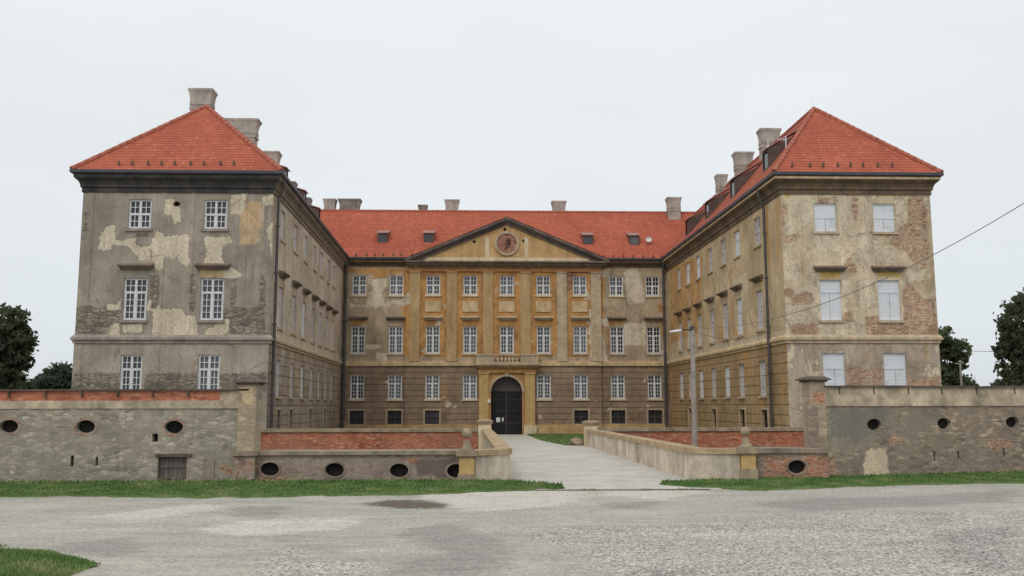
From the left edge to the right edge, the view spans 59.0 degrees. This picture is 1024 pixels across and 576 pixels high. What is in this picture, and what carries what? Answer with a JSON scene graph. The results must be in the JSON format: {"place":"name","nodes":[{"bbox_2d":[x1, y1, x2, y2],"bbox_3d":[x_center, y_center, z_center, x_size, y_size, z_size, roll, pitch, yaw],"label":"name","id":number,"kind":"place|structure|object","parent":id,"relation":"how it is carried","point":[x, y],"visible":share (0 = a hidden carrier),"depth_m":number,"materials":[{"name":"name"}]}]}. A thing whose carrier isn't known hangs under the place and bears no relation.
{"place":"outdoors","nodes":[
{"label":"outdoors","id":0,"kind":"place"},
{"bbox_2d":[0,544,100,575],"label":"grass","id":1,"kind":"structure","parent":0,"point":[18,562],"depth_m":10.90,"materials":[{"name":"green plant"}]},
{"bbox_2d":[0,470,1023,498],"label":"grass","id":2,"kind":"structure","parent":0,"point":[69,488],"depth_m":21.54,"materials":[{"name":"green plant"}]},
{"bbox_2d":[0,484,1023,575],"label":"road","id":3,"kind":"structure","parent":0,"point":[231,535],"depth_m":14.03,"materials":[{"name":"grey gravel"}]},
{"bbox_2d":[516,489,704,490],"bbox_3d":[2.298,4.646,20.850,4.600,0.013,0.097,0,-7,-2],"label":"kerb","id":4,"kind":"object","parent":3,"relation":"on","point":[624,489],"visible":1,"depth_m":20.86,"materials":[{"name":"grey concrete"}]},
{"bbox_2d":[0,0,1023,385],"label":"sky","id":5,"kind":"structure","parent":0,"point":[590,105],"materials":[{"name":"white"}]},
{"bbox_2d":[497,434,565,445],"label":"path","id":6,"kind":"structure","parent":0,"point":[517,440],"depth_m":49.02,"materials":[{"name":"concrete"}]},
{"bbox_2d":[659,476,1023,490],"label":"verge","id":7,"kind":"structure","parent":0,"point":[981,481],"depth_m":21.90,"materials":[{"name":"plant"}]},
{"bbox_3d":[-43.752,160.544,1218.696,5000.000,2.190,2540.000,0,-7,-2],"label":"ground","id":8,"kind":"structure","parent":0,"visible":0},
{"bbox_2d":[0,302,39,388],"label":"tree","id":9,"kind":"object","parent":8,"relation":"on","point":[18,340],"visible":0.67,"depth_m":58.56,"materials":[{"name":"green plant"}]},
{"bbox_2d":[27,360,72,388],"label":"tree","id":10,"kind":"object","parent":8,"relation":"on","point":[57,376],"visible":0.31,"depth_m":82.36,"materials":[{"name":"green plant"}]},
{"bbox_2d":[0,379,267,481],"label":"rubble wall","id":11,"kind":"structure","parent":8,"relation":"on","point":[121,434],"depth_m":22.40,"materials":[{"name":"grey stone"}]},
{"bbox_2d":[256,449,459,480],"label":"wall","id":12,"kind":"structure","parent":8,"relation":"on","point":[372,464],"depth_m":22.65,"materials":[{"name":"stone"}]},
{"bbox_2d":[260,428,477,450],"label":"brick wall","id":13,"kind":"structure","parent":8,"relation":"on","point":[365,438],"depth_m":40.45,"materials":[{"name":"brick"}]},
{"bbox_2d":[456,428,477,480],"bbox_3d":[-1.128,4.276,22.618,0.530,1.519,0.530,0,-7,-2],"label":"gate post","id":14,"kind":"object","parent":8,"relation":"on","point":[466,454],"visible":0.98,"depth_m":22.41,"materials":[{"name":"stone"}]},
{"bbox_2d":[69,88,943,434],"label":"castle","id":15,"kind":"structure","parent":8,"relation":"on","point":[219,252],"depth_m":51.35,"materials":[{"name":"beige paint"}]},
{"bbox_2d":[120,355,142,388],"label":"window","id":16,"kind":"structure","parent":15,"relation":"in","point":[131,365],"depth_m":44.60,"materials":[{"name":"white paint"}]},
{"bbox_2d":[117,263,153,322],"bbox_3d":[-18.732,0.229,44.918,1.715,2.988,0.530,0,-7,-2],"label":"window","id":17,"kind":"structure","parent":15,"relation":"in","point":[135,290],"depth_m":45.05,"materials":[{"name":"white paint"}]},
{"bbox_2d":[125,200,152,230],"bbox_3d":[-18.724,-3.651,45.546,1.340,1.618,0.280,0,-7,-2],"label":"window","id":18,"kind":"structure","parent":15,"relation":"in","point":[139,210],"depth_m":45.61,"materials":[{"name":"white paint"}]},
{"bbox_2d":[198,355,219,388],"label":"window","id":19,"kind":"structure","parent":15,"relation":"in","point":[209,365],"depth_m":44.73,"materials":[{"name":"white paint"}]},
{"bbox_2d":[194,263,230,322],"bbox_3d":[-14.959,0.233,45.053,1.719,3.003,0.530,0,-7,-2],"label":"window","id":20,"kind":"structure","parent":15,"relation":"in","point":[212,290],"depth_m":45.18,"materials":[{"name":"white paint"}]},
{"bbox_2d":[201,200,227,231],"bbox_3d":[-14.957,-3.640,45.680,1.350,1.618,0.280,0,-7,-2],"label":"window","id":21,"kind":"structure","parent":15,"relation":"in","point":[215,218],"depth_m":45.75,"materials":[{"name":"white paint"}]},
{"bbox_2d":[275,360,281,398],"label":"window","id":22,"kind":"structure","parent":15,"relation":"in","point":[277,396],"depth_m":47.55,"materials":[{"name":"paint"}]},
{"bbox_2d":[275,408,281,428],"bbox_3d":[-12.288,7.460,47.169,0.269,2.434,1.241,0,-7,-2],"label":"door","id":23,"kind":"structure","parent":15,"relation":"in","point":[277,409],"depth_m":47.61,"materials":[{"name":"stone"}]},
{"bbox_2d":[280,211,286,244],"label":"window","id":24,"kind":"structure","parent":15,"relation":"in","point":[282,214],"depth_m":48.63,"materials":[{"name":"paint"}]},
{"bbox_2d":[277,270,290,330],"bbox_3d":[-12.140,0.679,47.785,0.563,3.103,1.526,0,-7,-2],"label":"window","id":25,"kind":"structure","parent":15,"relation":"in","point":[282,274],"depth_m":47.96,"materials":[{"name":"paint"}]},
{"bbox_2d":[288,407,293,428],"bbox_3d":[-12.380,7.897,50.546,0.070,2.434,1.240,0,-7,-3],"label":"door","id":26,"kind":"structure","parent":15,"relation":"in","point":[292,408],"depth_m":50.36,"materials":[{"name":"stone"}]},
{"bbox_2d":[289,363,294,398],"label":"window","id":27,"kind":"structure","parent":15,"relation":"in","point":[291,365],"depth_m":51.33,"materials":[{"name":"paint"}]},
{"bbox_2d":[293,226,298,255],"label":"window","id":28,"kind":"structure","parent":15,"relation":"in","point":[295,229],"depth_m":52.38,"materials":[{"name":"paint"}]},
{"bbox_2d":[291,280,302,335],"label":"window","id":29,"kind":"structure","parent":15,"relation":"in","point":[296,284],"depth_m":51.63,"materials":[{"name":"paint"}]},
{"bbox_2d":[300,366,304,399],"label":"window","id":30,"kind":"structure","parent":15,"relation":"in","point":[301,387],"depth_m":54.60,"materials":[{"name":"paint"}]},
{"bbox_2d":[304,236,308,264],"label":"window","id":31,"kind":"structure","parent":15,"relation":"in","point":[305,245],"depth_m":55.71,"materials":[{"name":"paint"}]},
{"bbox_2d":[302,288,312,340],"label":"window","id":32,"kind":"structure","parent":15,"relation":"in","point":[306,291],"depth_m":55.02,"materials":[{"name":"paint"}]},
{"bbox_2d":[309,368,313,399],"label":"window","id":33,"kind":"structure","parent":15,"relation":"in","point":[310,398],"depth_m":57.83,"materials":[{"name":"paint"}]},
{"bbox_2d":[311,294,320,343],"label":"window","id":34,"kind":"structure","parent":15,"relation":"in","point":[314,297],"depth_m":58.27,"materials":[{"name":"paint"}]},
{"bbox_2d":[318,300,327,346],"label":"window","id":35,"kind":"structure","parent":15,"relation":"in","point":[321,302],"depth_m":61.31,"materials":[{"name":"paint"}]},
{"bbox_2d":[325,304,333,349],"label":"window","id":36,"kind":"structure","parent":15,"relation":"in","point":[328,307],"depth_m":64.19,"materials":[{"name":"paint"}]},
{"bbox_2d":[331,309,338,351],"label":"window","id":37,"kind":"structure","parent":15,"relation":"in","point":[334,311],"depth_m":67.01,"materials":[{"name":"paint"}]},
{"bbox_2d":[348,375,364,400],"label":"window","id":38,"kind":"structure","parent":15,"relation":"in","point":[356,381],"depth_m":71.31,"materials":[{"name":"white paint"}]},
{"bbox_2d":[348,409,364,424],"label":"basement window","id":39,"kind":"structure","parent":15,"relation":"in","point":[357,416],"depth_m":70.98,"materials":[{"name":"glass"}]},
{"bbox_2d":[348,316,367,354],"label":"window","id":40,"kind":"structure","parent":15,"relation":"in","point":[357,332],"depth_m":71.77,"materials":[{"name":"white paint"}]},
{"bbox_2d":[351,276,366,296],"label":"window","id":41,"kind":"structure","parent":15,"relation":"in","point":[359,282],"depth_m":72.35,"materials":[{"name":"white paint"}]},
{"bbox_2d":[386,375,402,400],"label":"window","id":42,"kind":"structure","parent":15,"relation":"in","point":[394,381],"depth_m":71.42,"materials":[{"name":"white paint"}]},
{"bbox_2d":[386,409,402,424],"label":"basement window","id":43,"kind":"structure","parent":15,"relation":"in","point":[395,416],"depth_m":71.08,"materials":[{"name":"glass"}]},
{"bbox_2d":[386,316,405,354],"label":"window","id":44,"kind":"structure","parent":15,"relation":"in","point":[395,333],"depth_m":71.89,"materials":[{"name":"white paint"}]},
{"bbox_2d":[388,276,404,296],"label":"window","id":45,"kind":"structure","parent":15,"relation":"in","point":[396,282],"depth_m":72.45,"materials":[{"name":"white paint"}]},
{"bbox_2d":[423,409,440,424],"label":"basement window","id":46,"kind":"structure","parent":15,"relation":"in","point":[430,416],"depth_m":70.95,"materials":[{"name":"glass"}]},
{"bbox_2d":[424,375,440,400],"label":"window","id":47,"kind":"structure","parent":15,"relation":"in","point":[431,381],"depth_m":71.29,"materials":[{"name":"white paint"}]},
{"bbox_2d":[425,276,440,296],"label":"window","id":48,"kind":"structure","parent":15,"relation":"in","point":[432,282],"depth_m":72.35,"materials":[{"name":"white paint"}]},
{"bbox_2d":[423,316,442,354],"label":"window","id":49,"kind":"structure","parent":15,"relation":"in","point":[432,332],"depth_m":71.77,"materials":[{"name":"white paint"}]},
{"bbox_2d":[461,375,477,400],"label":"window","id":50,"kind":"structure","parent":15,"relation":"in","point":[469,381],"depth_m":71.40,"materials":[{"name":"white paint"}]},
{"bbox_2d":[462,276,477,296],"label":"window","id":51,"kind":"structure","parent":15,"relation":"in","point":[469,282],"depth_m":72.45,"materials":[{"name":"white paint"}]},
{"bbox_2d":[460,316,479,354],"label":"window","id":52,"kind":"structure","parent":15,"relation":"in","point":[469,332],"depth_m":71.87,"materials":[{"name":"white paint"}]},
{"bbox_2d":[499,276,514,296],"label":"window","id":53,"kind":"structure","parent":15,"relation":"in","point":[506,282],"depth_m":72.54,"materials":[{"name":"white paint"}]},
{"bbox_2d":[497,316,516,353],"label":"window","id":54,"kind":"structure","parent":15,"relation":"in","point":[506,332],"depth_m":71.98,"materials":[{"name":"white paint"}]},
{"bbox_2d":[535,276,551,296],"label":"window","id":55,"kind":"structure","parent":15,"relation":"in","point":[542,282],"depth_m":72.66,"materials":[{"name":"white paint"}]},
{"bbox_2d":[534,316,552,354],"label":"window","id":56,"kind":"structure","parent":15,"relation":"in","point":[543,333],"depth_m":72.08,"materials":[{"name":"white paint"}]},
{"bbox_2d":[536,375,551,400],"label":"window","id":57,"kind":"structure","parent":15,"relation":"in","point":[543,381],"depth_m":71.61,"materials":[{"name":"white paint"}]},
{"bbox_2d":[572,276,587,296],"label":"window","id":58,"kind":"structure","parent":15,"relation":"in","point":[579,282],"depth_m":72.75,"materials":[{"name":"white paint"}]},
{"bbox_2d":[571,316,589,354],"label":"window","id":59,"kind":"structure","parent":15,"relation":"in","point":[579,333],"depth_m":72.19,"materials":[{"name":"white paint"}]},
{"bbox_2d":[573,375,588,400],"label":"window","id":60,"kind":"structure","parent":15,"relation":"in","point":[580,381],"depth_m":71.71,"materials":[{"name":"white paint"}]},
{"bbox_2d":[573,409,589,423],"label":"basement window","id":61,"kind":"structure","parent":15,"relation":"in","point":[579,415],"depth_m":71.40,"materials":[{"name":"glass"}]},
{"bbox_2d":[608,277,624,296],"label":"window","id":62,"kind":"structure","parent":15,"relation":"in","point":[615,283],"depth_m":73.06,"materials":[{"name":"white paint"}]},
{"bbox_2d":[607,317,626,354],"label":"window","id":63,"kind":"structure","parent":15,"relation":"in","point":[616,333],"depth_m":72.49,"materials":[{"name":"white paint"}]},
{"bbox_2d":[610,375,626,400],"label":"window","id":64,"kind":"structure","parent":15,"relation":"in","point":[617,381],"depth_m":72.05,"materials":[{"name":"white paint"}]},
{"bbox_2d":[610,409,626,423],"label":"basement window","id":65,"kind":"structure","parent":15,"relation":"in","point":[617,416],"depth_m":71.71,"materials":[{"name":"glass"}]},
{"bbox_2d":[645,277,660,296],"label":"window","id":66,"kind":"structure","parent":15,"relation":"in","point":[652,283],"depth_m":73.20,"materials":[{"name":"white paint"}]},
{"bbox_2d":[644,317,662,354],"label":"window","id":67,"kind":"structure","parent":15,"relation":"in","point":[653,333],"depth_m":72.59,"materials":[{"name":"white paint"}]},
{"bbox_2d":[647,375,662,400],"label":"window","id":68,"kind":"structure","parent":15,"relation":"in","point":[654,381],"depth_m":72.15,"materials":[{"name":"white paint"}]},
{"bbox_2d":[647,409,663,423],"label":"basement window","id":69,"kind":"structure","parent":15,"relation":"in","point":[653,415],"depth_m":71.82,"materials":[{"name":"metal"}]},
{"bbox_2d":[673,310,682,352],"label":"window","id":70,"kind":"structure","parent":15,"relation":"in","point":[678,313],"depth_m":68.35,"materials":[{"name":"paint"}]},
{"bbox_2d":[676,269,680,291],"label":"window","id":71,"kind":"structure","parent":15,"relation":"in","point":[679,275],"depth_m":69.06,"materials":[{"name":"paint"}]},
{"bbox_2d":[679,373,683,399],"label":"window","id":72,"kind":"structure","parent":15,"relation":"in","point":[682,392],"depth_m":67.96,"materials":[{"name":"paint"}]},
{"bbox_2d":[682,306,690,349],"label":"window","id":73,"kind":"structure","parent":15,"relation":"in","point":[687,309],"depth_m":65.81,"materials":[{"name":"paint"}]},
{"bbox_2d":[685,263,689,286],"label":"window","id":74,"kind":"structure","parent":15,"relation":"in","point":[688,275],"depth_m":66.19,"materials":[{"name":"paint"}]},
{"bbox_2d":[692,301,702,347],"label":"window","id":75,"kind":"structure","parent":15,"relation":"in","point":[696,305],"depth_m":62.55,"materials":[{"name":"paint"}]},
{"bbox_2d":[695,256,700,280],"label":"window","id":76,"kind":"structure","parent":15,"relation":"in","point":[698,258],"depth_m":63.29,"materials":[{"name":"paint"}]},
{"bbox_2d":[698,370,703,399],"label":"window","id":77,"kind":"structure","parent":15,"relation":"in","point":[701,371],"depth_m":62.29,"materials":[{"name":"paint"}]},
{"bbox_2d":[703,296,714,344],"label":"window","id":78,"kind":"structure","parent":15,"relation":"in","point":[710,299],"depth_m":59.45,"materials":[{"name":"paint"}]},
{"bbox_2d":[706,248,712,274],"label":"window","id":79,"kind":"structure","parent":15,"relation":"in","point":[710,250],"depth_m":60.11,"materials":[{"name":"paint"}]},
{"bbox_2d":[710,368,716,399],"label":"window","id":80,"kind":"structure","parent":15,"relation":"in","point":[713,369],"depth_m":59.00,"materials":[{"name":"paint"}]},
{"bbox_2d":[711,407,717,426],"bbox_3d":[13.193,8.906,58.485,0.260,2.380,1.241,0,-7,-2],"label":"door","id":81,"kind":"structure","parent":15,"relation":"in","point":[715,408],"depth_m":58.87,"materials":[{"name":"stone"}]},
{"bbox_2d":[719,239,725,267],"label":"window","id":82,"kind":"structure","parent":15,"relation":"in","point":[723,242],"depth_m":56.78,"materials":[{"name":"paint"}]},
{"bbox_2d":[716,290,728,340],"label":"window","id":83,"kind":"structure","parent":15,"relation":"in","point":[723,293],"depth_m":56.30,"materials":[{"name":"paint"}]},
{"bbox_2d":[723,366,730,398],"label":"window","id":84,"kind":"structure","parent":15,"relation":"in","point":[726,367],"depth_m":55.92,"materials":[{"name":"paint"}]},
{"bbox_2d":[729,283,742,337],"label":"window","id":85,"kind":"structure","parent":15,"relation":"in","point":[735,288],"depth_m":53.36,"materials":[{"name":"paint"}]},
{"bbox_2d":[733,230,740,259],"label":"window","id":86,"kind":"structure","parent":15,"relation":"in","point":[737,240],"depth_m":54.01,"materials":[{"name":"paint"}]},
{"bbox_2d":[737,364,745,398],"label":"window","id":87,"kind":"structure","parent":15,"relation":"in","point":[742,385],"depth_m":52.85,"materials":[{"name":"paint"}]},
{"bbox_2d":[739,407,745,426],"bbox_3d":[13.468,8.120,52.409,0.260,2.380,1.241,0,-7,-2],"label":"door","id":88,"kind":"structure","parent":15,"relation":"in","point":[743,408],"depth_m":52.63,"materials":[{"name":"stone"}]},
{"bbox_2d":[752,217,760,249],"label":"window","id":89,"kind":"structure","parent":15,"relation":"in","point":[757,221],"depth_m":50.16,"materials":[{"name":"paint"}]},
{"bbox_2d":[748,274,764,332],"bbox_3d":[13.482,0.856,49.494,0.552,3.103,1.523,0,-7,-2],"label":"window","id":90,"kind":"structure","parent":15,"relation":"in","point":[757,278],"depth_m":49.59,"materials":[{"name":"paint"}]},
{"bbox_2d":[758,361,766,397],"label":"window","id":91,"kind":"structure","parent":15,"relation":"in","point":[762,363],"depth_m":49.13,"materials":[{"name":"paint"}]},
{"bbox_2d":[760,408,768,426],"bbox_3d":[13.648,7.603,48.407,0.260,2.380,1.241,0,-7,-2],"label":"door","id":92,"kind":"structure","parent":15,"relation":"in","point":[766,409],"depth_m":48.71,"materials":[{"name":"stone"}]},
{"bbox_2d":[813,203,839,233],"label":"window","id":93,"kind":"structure","parent":15,"relation":"in","point":[824,214],"depth_m":46.23,"materials":[{"name":"white glass"}]},
{"bbox_2d":[813,266,847,322],"bbox_3d":[16.078,0.295,45.579,1.639,2.915,0.540,0,-7,-2],"label":"window","id":94,"kind":"structure","parent":15,"relation":"in","point":[829,289],"depth_m":45.67,"materials":[{"name":"wood"}]},
{"bbox_2d":[822,353,844,385],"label":"window","id":95,"kind":"structure","parent":15,"relation":"in","point":[833,363],"depth_m":45.26,"materials":[{"name":"white glass"}]},
{"bbox_2d":[872,204,897,233],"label":"window","id":96,"kind":"structure","parent":15,"relation":"in","point":[883,214],"depth_m":46.35,"materials":[{"name":"white glass"}]},
{"bbox_2d":[871,266,906,322],"bbox_3d":[19.065,0.298,45.686,1.682,2.927,0.540,0,-7,-2],"label":"window","id":97,"kind":"structure","parent":15,"relation":"in","point":[888,290],"depth_m":45.78,"materials":[{"name":"wood"}]},
{"bbox_2d":[883,353,906,384],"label":"window","id":98,"kind":"structure","parent":15,"relation":"in","point":[894,363],"depth_m":45.37,"materials":[{"name":"white glass"}]},
{"bbox_2d":[527,432,583,445],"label":"grass","id":99,"kind":"structure","parent":8,"relation":"on","point":[562,438],"depth_m":56.26,"materials":[{"name":"green plant"}]},
{"bbox_2d":[569,438,583,445],"bbox_3d":[2.979,7.112,41.578,0.675,0.474,0.640,0,-7,-2],"label":"boulder","id":100,"kind":"object","parent":8,"relation":"on","point":[576,442],"visible":0.84,"depth_m":41.36,"materials":[{"name":"stone"}]},
{"bbox_2d":[510,446,721,490],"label":"bridge deck","id":101,"kind":"structure","parent":8,"relation":"on","point":[578,467],"depth_m":26.60,"materials":[{"name":"concrete"}]},
{"bbox_2d":[474,419,511,480],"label":"bridge parapet","id":102,"kind":"structure","parent":101,"relation":"on","point":[492,458],"depth_m":22.83,"materials":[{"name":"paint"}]},
{"bbox_2d":[582,421,739,479],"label":"bridge parapet","id":103,"kind":"structure","parent":101,"relation":"on","point":[685,461],"depth_m":25.53,"materials":[{"name":"paint"}]},
{"bbox_2d":[669,326,697,446],"bbox_3d":[6.268,4.833,32.844,1.018,6.911,0.250,1,-7,-10],"label":"lamp post","id":104,"kind":"object","parent":8,"relation":"on","point":[691,329],"visible":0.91,"depth_m":33.00,"materials":[{"name":"metal"}]},
{"bbox_2d":[694,203,1023,328],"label":"cable","id":105,"kind":"object","parent":104,"relation":"attached to","point":[877,281],"visible":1,"depth_m":23.32,"materials":[{"name":"rubber"}]},
{"bbox_2d":[598,427,803,447],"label":"brick wall","id":106,"kind":"structure","parent":8,"relation":"on","point":[717,437],"depth_m":41.03,"materials":[{"name":"brick"}]},
{"bbox_2d":[733,427,758,479],"bbox_3d":[5.973,4.313,23.065,0.520,1.537,0.520,0,-7,-2],"label":"gate post","id":107,"kind":"object","parent":8,"relation":"on","point":[748,452],"visible":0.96,"depth_m":22.85,"materials":[{"name":"stone"}]},
{"bbox_2d":[756,447,828,477],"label":"wall","id":108,"kind":"structure","parent":8,"relation":"on","point":[790,462],"depth_m":23.23,"materials":[{"name":"brick"}]},
{"bbox_2d":[795,376,1023,475],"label":"rubble wall","id":109,"kind":"structure","parent":8,"relation":"on","point":[872,429],"depth_m":24.41,"materials":[{"name":"beige stone"}]},
{"bbox_2d":[938,325,978,385],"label":"tree","id":110,"kind":"object","parent":8,"relation":"on","point":[950,349],"visible":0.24,"depth_m":72.56,"materials":[{"name":"green plant"}]},
{"bbox_2d":[955,363,962,385],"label":"lamp post","id":111,"kind":"object","parent":8,"relation":"on","point":[960,371],"visible":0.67,"depth_m":70.95,"materials":[{"name":"metal"}]},
{"bbox_2d":[988,287,1023,385],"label":"tree","id":112,"kind":"object","parent":8,"relation":"on","point":[1010,344],"visible":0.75,"depth_m":59.10,"materials":[{"name":"green plant"}]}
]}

